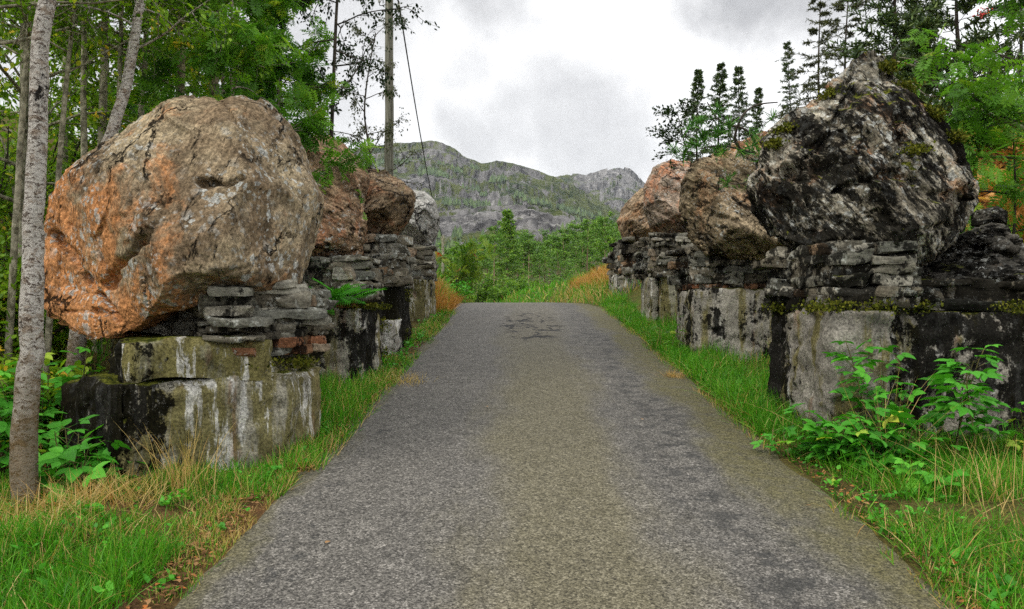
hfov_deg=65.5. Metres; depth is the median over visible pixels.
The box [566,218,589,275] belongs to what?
pine tree
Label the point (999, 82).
bush
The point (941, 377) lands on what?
bramble
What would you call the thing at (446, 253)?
pine tree
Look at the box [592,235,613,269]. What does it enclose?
birch tree
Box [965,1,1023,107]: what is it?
pine tree
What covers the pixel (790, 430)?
bramble
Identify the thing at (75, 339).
birch tree
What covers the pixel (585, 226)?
pine tree
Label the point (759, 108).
spruce tree
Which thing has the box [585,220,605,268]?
pine tree
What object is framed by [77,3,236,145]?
alder tree
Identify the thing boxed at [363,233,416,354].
stone pier
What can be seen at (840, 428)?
bramble
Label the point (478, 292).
bush
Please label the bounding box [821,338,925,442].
bramble
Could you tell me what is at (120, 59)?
alder tree
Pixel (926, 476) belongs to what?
bramble
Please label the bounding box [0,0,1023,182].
sky
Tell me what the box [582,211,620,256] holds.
pine tree
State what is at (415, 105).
cable
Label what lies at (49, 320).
alder tree
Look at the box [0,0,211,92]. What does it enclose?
alder tree
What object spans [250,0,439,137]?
birch tree
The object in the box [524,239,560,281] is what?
pine tree
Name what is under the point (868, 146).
boulder
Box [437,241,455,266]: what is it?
pine tree
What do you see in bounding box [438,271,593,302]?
meadow grass
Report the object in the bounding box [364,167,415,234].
boulder
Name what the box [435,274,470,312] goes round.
orange grass
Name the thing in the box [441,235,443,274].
utility pole
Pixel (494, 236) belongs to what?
pine tree
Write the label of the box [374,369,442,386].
grass tuft
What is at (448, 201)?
mountain forest
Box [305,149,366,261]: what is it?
boulder
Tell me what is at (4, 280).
bush
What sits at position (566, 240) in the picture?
pine tree
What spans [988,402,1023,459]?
bramble
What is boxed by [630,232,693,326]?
stone pier
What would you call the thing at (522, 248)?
pine tree
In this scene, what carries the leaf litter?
on the ground at (796, 468)
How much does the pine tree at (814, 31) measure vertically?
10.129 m
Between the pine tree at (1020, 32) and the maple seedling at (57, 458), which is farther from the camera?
the pine tree at (1020, 32)
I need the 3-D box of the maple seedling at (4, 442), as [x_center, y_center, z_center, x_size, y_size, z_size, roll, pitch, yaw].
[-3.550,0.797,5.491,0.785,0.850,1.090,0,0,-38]
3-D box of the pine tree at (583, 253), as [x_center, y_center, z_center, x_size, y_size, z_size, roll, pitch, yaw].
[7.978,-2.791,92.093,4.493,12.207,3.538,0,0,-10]
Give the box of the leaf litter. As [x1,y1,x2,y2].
[95,313,1021,608]
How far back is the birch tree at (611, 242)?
50.13 m
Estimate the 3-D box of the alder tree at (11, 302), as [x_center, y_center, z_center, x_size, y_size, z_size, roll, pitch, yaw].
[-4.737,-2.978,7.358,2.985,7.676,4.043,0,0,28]
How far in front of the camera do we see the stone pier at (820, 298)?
6.56 m
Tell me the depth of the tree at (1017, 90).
12.78 m
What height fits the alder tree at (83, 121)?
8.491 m
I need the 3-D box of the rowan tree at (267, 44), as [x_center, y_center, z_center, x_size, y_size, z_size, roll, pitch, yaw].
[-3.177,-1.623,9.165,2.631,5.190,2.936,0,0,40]
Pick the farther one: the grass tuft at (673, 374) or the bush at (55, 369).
the grass tuft at (673, 374)
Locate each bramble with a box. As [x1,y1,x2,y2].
[750,424,815,462]
[776,403,902,466]
[789,416,951,472]
[801,401,923,478]
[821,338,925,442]
[863,444,971,494]
[919,344,1022,461]
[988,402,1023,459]
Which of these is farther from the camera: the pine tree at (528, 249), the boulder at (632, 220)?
the pine tree at (528, 249)
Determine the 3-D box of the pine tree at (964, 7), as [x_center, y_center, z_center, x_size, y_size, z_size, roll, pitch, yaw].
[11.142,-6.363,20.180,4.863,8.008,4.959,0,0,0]
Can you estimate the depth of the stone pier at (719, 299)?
10.81 m
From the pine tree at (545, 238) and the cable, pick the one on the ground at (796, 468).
the pine tree at (545, 238)
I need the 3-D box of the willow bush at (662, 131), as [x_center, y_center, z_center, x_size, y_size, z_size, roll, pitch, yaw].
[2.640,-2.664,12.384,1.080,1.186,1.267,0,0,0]
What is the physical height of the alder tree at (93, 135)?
9.541 m
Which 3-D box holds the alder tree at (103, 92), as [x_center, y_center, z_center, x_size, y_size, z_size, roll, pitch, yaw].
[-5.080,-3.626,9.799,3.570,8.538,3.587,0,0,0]
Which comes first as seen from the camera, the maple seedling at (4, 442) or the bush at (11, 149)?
the maple seedling at (4, 442)
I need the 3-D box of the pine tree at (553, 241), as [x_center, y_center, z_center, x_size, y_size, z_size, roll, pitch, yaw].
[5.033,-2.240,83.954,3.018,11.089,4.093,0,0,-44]
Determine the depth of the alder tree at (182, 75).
9.45 m
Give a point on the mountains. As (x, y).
(606, 191)
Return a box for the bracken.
[966,121,1023,241]
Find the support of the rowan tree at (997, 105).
on the ground at (796, 468)
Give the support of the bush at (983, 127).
on the ground at (796, 468)
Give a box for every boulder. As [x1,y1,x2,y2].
[44,95,323,339]
[304,134,369,255]
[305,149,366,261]
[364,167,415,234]
[400,190,439,245]
[617,188,653,240]
[643,159,690,232]
[678,131,786,260]
[746,50,979,267]
[919,222,1023,282]
[970,206,1007,226]
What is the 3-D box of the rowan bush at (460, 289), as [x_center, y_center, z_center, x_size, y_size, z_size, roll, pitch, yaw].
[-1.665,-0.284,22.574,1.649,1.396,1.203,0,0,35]
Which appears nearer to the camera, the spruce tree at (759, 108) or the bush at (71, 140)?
the bush at (71, 140)
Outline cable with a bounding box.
[397,0,442,237]
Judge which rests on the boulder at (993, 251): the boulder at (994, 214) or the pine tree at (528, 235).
the boulder at (994, 214)
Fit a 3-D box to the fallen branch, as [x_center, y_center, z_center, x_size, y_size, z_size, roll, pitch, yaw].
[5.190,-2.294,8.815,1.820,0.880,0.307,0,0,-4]
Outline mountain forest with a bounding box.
[364,154,614,250]
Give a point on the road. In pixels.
(558, 472)
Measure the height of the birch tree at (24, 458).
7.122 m
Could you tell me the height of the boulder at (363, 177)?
1.795 m
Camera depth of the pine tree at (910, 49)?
16.82 m
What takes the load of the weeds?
on the ground at (796, 468)
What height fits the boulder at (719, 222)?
1.923 m
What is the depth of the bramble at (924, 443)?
5.65 m
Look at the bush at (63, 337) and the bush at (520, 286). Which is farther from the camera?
the bush at (520, 286)
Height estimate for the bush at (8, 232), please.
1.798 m
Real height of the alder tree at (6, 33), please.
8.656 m
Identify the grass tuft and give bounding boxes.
[0,451,209,535]
[6,463,199,516]
[118,405,235,499]
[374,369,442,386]
[659,369,689,378]
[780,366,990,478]
[884,420,1023,520]
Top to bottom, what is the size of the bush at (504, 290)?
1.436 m
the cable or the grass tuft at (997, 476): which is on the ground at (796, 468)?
the grass tuft at (997, 476)
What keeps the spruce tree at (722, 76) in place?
on the ground at (796, 468)
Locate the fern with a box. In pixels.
[308,277,384,315]
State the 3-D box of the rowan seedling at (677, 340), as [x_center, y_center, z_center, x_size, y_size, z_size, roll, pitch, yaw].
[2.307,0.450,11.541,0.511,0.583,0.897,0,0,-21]
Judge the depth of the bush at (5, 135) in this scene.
11.08 m
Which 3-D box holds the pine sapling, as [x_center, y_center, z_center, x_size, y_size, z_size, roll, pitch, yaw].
[2.821,-2.018,10.358,1.512,1.364,0.808,0,0,-18]
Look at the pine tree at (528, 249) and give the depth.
84.48 m
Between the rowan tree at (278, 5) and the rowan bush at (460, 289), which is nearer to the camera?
the rowan tree at (278, 5)
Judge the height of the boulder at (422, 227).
1.295 m
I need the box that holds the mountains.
[349,140,644,294]
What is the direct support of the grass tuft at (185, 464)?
on the ground at (796, 468)
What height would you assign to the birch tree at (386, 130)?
6.815 m
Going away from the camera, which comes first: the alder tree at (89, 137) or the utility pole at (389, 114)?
the alder tree at (89, 137)
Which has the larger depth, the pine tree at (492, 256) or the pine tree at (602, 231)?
the pine tree at (492, 256)
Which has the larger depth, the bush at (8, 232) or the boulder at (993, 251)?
the bush at (8, 232)
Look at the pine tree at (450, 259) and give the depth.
79.80 m
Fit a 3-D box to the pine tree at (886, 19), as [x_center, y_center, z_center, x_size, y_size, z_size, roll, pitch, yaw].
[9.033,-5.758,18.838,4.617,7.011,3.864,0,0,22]
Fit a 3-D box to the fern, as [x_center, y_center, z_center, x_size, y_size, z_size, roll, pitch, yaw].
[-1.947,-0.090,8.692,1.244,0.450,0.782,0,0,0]
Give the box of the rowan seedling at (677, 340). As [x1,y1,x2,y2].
[646,316,687,349]
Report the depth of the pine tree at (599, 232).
94.65 m
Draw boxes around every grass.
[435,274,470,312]
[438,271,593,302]
[564,264,617,288]
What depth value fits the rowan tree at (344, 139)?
13.79 m
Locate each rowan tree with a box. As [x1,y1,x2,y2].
[97,0,313,123]
[117,0,382,220]
[229,10,356,129]
[234,0,337,134]
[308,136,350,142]
[897,0,1023,230]
[962,117,1023,242]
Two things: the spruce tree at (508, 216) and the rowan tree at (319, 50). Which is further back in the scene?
the spruce tree at (508, 216)
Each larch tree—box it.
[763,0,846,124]
[783,0,889,110]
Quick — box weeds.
[6,312,1022,608]
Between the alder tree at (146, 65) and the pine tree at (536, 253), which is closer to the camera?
the alder tree at (146, 65)
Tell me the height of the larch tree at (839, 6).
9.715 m
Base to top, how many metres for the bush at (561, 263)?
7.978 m
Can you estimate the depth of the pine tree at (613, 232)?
91.99 m
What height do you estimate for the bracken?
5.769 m
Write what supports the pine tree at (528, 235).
on the ground at (796, 468)
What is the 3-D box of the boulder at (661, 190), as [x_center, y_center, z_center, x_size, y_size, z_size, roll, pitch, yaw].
[3.241,-2.034,15.589,1.288,1.640,2.039,0,0,0]
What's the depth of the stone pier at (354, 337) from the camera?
8.94 m
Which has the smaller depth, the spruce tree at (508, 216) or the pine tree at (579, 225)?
the spruce tree at (508, 216)
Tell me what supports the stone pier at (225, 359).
on the ground at (796, 468)
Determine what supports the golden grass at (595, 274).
on the ground at (796, 468)
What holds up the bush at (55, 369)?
on the ground at (796, 468)
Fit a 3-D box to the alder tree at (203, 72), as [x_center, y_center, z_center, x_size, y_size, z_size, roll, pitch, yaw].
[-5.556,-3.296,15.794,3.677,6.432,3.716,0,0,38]
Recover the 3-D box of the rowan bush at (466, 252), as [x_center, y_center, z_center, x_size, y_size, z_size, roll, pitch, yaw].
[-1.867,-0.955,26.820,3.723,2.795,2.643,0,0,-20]
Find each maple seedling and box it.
[0,370,67,476]
[1,347,108,451]
[37,415,146,502]
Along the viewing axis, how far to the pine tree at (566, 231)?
83.95 m
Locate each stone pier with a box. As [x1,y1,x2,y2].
[60,279,338,483]
[302,254,393,384]
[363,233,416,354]
[409,244,438,320]
[602,236,640,294]
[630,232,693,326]
[665,245,772,361]
[752,240,1023,441]
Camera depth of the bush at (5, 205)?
10.36 m
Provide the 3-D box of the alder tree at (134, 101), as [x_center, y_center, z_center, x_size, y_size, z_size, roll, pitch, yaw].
[-6.408,-5.244,14.540,4.157,9.459,3.739,0,0,-31]
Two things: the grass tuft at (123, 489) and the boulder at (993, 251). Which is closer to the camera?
the grass tuft at (123, 489)
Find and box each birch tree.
[9,0,56,512]
[18,0,240,407]
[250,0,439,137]
[326,2,422,190]
[444,244,478,295]
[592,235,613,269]
[601,238,621,267]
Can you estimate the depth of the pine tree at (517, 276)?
94.26 m
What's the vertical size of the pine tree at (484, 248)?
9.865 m
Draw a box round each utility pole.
[378,0,399,176]
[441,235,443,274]
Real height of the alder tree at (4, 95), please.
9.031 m
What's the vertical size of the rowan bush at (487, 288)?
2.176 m
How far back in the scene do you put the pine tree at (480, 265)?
77.99 m
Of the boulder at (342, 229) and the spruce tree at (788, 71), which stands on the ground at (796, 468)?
the spruce tree at (788, 71)
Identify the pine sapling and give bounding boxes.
[666,101,779,195]
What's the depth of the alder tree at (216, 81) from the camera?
9.88 m
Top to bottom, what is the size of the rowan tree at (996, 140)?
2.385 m
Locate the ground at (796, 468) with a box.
[0,108,1023,608]
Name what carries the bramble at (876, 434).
on the ground at (796, 468)
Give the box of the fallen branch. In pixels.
[898,57,1023,129]
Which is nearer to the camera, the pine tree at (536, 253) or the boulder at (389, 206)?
the boulder at (389, 206)
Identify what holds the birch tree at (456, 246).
on the ground at (796, 468)
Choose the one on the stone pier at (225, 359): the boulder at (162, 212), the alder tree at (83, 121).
the boulder at (162, 212)
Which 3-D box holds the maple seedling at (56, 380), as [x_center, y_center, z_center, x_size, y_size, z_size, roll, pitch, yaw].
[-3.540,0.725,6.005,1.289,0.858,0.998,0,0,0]
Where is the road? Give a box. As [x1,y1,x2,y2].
[174,302,960,608]
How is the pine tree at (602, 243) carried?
on the ground at (796, 468)
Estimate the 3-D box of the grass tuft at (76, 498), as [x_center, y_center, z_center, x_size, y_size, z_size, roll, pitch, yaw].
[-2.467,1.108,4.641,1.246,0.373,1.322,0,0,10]
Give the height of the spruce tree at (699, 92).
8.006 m
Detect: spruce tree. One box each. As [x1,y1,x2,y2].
[489,208,533,287]
[675,68,716,161]
[705,61,737,150]
[724,65,756,141]
[745,86,765,135]
[777,40,801,117]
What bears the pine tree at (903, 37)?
on the ground at (796, 468)
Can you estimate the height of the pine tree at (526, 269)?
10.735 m
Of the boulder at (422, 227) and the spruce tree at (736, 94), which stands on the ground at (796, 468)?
the spruce tree at (736, 94)
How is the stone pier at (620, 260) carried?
on the ground at (796, 468)
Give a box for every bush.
[0,87,113,208]
[0,96,97,225]
[0,121,68,266]
[0,132,13,215]
[0,207,46,266]
[0,234,106,366]
[0,244,62,366]
[0,321,104,434]
[435,234,501,302]
[437,270,474,302]
[440,260,509,302]
[468,280,508,302]
[476,283,521,302]
[502,274,546,296]
[645,96,718,168]
[947,104,1017,156]
[948,47,1023,119]
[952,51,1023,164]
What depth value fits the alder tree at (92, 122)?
9.63 m
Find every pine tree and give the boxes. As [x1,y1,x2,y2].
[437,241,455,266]
[439,247,457,272]
[439,257,454,273]
[469,238,493,283]
[474,246,500,276]
[477,221,510,285]
[480,240,502,271]
[508,240,534,282]
[512,237,540,272]
[515,232,536,280]
[517,229,547,281]
[521,241,548,286]
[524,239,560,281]
[530,242,550,282]
[537,227,555,287]
[540,223,584,277]
[541,233,583,283]
[545,231,575,278]
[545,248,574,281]
[564,219,599,275]
[565,220,586,276]
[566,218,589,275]
[566,231,593,270]
[571,230,594,270]
[575,218,611,254]
[577,223,619,260]
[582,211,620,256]
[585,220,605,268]
[599,222,618,257]
[825,0,990,122]
[888,3,931,95]
[891,0,1023,115]
[894,16,966,128]
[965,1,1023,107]
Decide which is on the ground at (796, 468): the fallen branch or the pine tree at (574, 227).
the pine tree at (574, 227)
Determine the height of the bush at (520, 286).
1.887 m
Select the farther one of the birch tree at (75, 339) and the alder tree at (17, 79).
the alder tree at (17, 79)
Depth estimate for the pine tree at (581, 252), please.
87.73 m
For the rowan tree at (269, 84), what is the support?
on the ground at (796, 468)
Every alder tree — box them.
[0,0,157,270]
[0,0,205,363]
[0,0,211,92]
[0,0,214,376]
[0,0,219,376]
[0,0,314,365]
[0,7,147,160]
[0,7,174,169]
[2,0,99,45]
[9,8,207,158]
[12,0,242,353]
[30,0,277,116]
[49,15,241,163]
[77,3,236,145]
[139,1,310,135]
[176,7,186,95]
[209,1,223,96]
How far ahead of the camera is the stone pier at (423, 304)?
15.59 m

